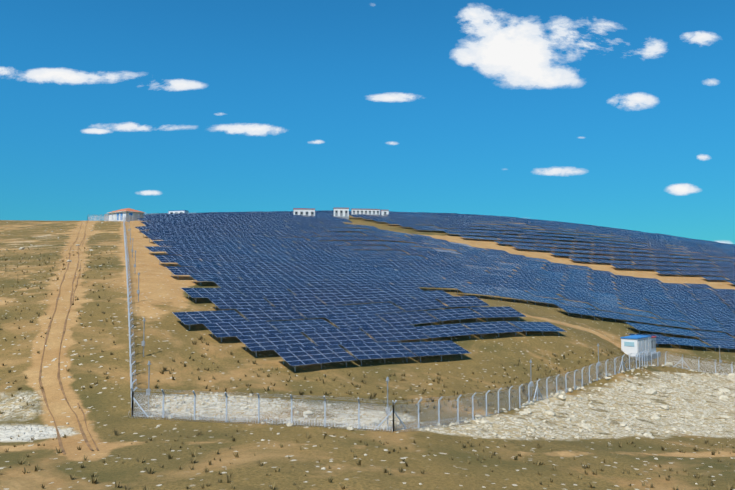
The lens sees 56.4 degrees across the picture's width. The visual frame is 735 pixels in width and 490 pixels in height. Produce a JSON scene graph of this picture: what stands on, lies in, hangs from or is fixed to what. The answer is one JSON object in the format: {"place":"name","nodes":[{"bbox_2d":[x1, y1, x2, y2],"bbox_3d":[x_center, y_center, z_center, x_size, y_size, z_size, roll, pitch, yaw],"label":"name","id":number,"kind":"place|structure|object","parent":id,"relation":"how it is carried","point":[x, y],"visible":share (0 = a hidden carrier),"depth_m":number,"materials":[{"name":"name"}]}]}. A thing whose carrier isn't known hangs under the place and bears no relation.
{"place":"outdoors","nodes":[
{"label":"outdoors","id":0,"kind":"place"},
{"bbox_2d":[0,215,734,489],"bbox_3d":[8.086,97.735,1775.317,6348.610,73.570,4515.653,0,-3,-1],"label":"ground","id":1,"kind":"structure","parent":0,"point":[104,403],"depth_m":66.22,"materials":[{"name":"brown soil"}]},
{"bbox_2d":[39,220,98,453],"bbox_3d":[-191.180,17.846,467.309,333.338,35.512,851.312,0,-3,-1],"label":"tire tracks","id":2,"kind":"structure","parent":1,"relation":"on","point":[79,423],"depth_m":62.89,"materials":[{"name":"soil"}]},
{"bbox_2d":[104,208,144,220],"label":"house","id":3,"kind":"structure","parent":1,"relation":"on","point":[127,212],"depth_m":243.28,"materials":[{"name":"tile"}]},
{"bbox_2d":[168,210,188,213],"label":"building","id":4,"kind":"structure","parent":1,"relation":"on","point":[177,211],"depth_m":259.37,"materials":[{"name":"white"}]},
{"bbox_2d":[293,208,388,218],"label":"buildings","id":5,"kind":"structure","parent":1,"relation":"on","point":[341,212],"depth_m":279.14,"materials":[{"name":"grey paint"}]},
{"bbox_2d":[0,247,734,489],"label":"grass tufts","id":6,"kind":"object","parent":1,"relation":"on","point":[372,395],"visible":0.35,"depth_m":60.69,"materials":[{"name":"plant"}]},
{"bbox_2d":[5,222,734,484],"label":"rocks","id":7,"kind":"object","parent":1,"relation":"on","point":[559,394],"visible":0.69,"depth_m":69.36,"materials":[{"name":"grey stone"}]},
{"bbox_2d":[88,212,734,432],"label":"fence posts","id":8,"kind":"object","parent":1,"relation":"on","point":[249,394],"visible":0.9,"depth_m":56.68,"materials":[{"name":"grey metal"}]},
{"bbox_2d":[88,213,734,430],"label":"fence","id":9,"kind":"object","parent":1,"relation":"on","point":[275,400],"visible":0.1,"depth_m":54.06,"materials":[{"name":"grey metal"}]},
{"bbox_2d":[127,220,721,424],"bbox_3d":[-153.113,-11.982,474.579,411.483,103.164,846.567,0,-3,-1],"label":"poles","id":10,"kind":"object","parent":1,"relation":"on","point":[149,364],"visible":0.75,"depth_m":69.90,"materials":[{"name":"silver metal"}]},
{"bbox_2d":[135,210,734,365],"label":"solar panels","id":11,"kind":"object","parent":1,"relation":"on","point":[185,232],"visible":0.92,"depth_m":150.38,"materials":[{"name":"glass"},{"name":"silicon"},{"name":"aluminium"}]},
{"bbox_2d":[144,212,733,368],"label":"solar panel supports","id":12,"kind":"object","parent":1,"relation":"on","point":[477,294],"visible":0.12,"depth_m":133.88,"materials":[{"name":"silver metal"}]},
{"bbox_2d":[620,335,660,360],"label":"inverter cabin","id":13,"kind":"object","parent":1,"relation":"on","point":[634,344],"visible":0.85,"depth_m":110.64,"materials":[{"name":"white metal"}]},
{"bbox_2d":[0,0,734,243],"label":"sky","id":14,"kind":"structure","parent":0,"point":[620,114],"materials":[{"name":"blue"}]}
]}

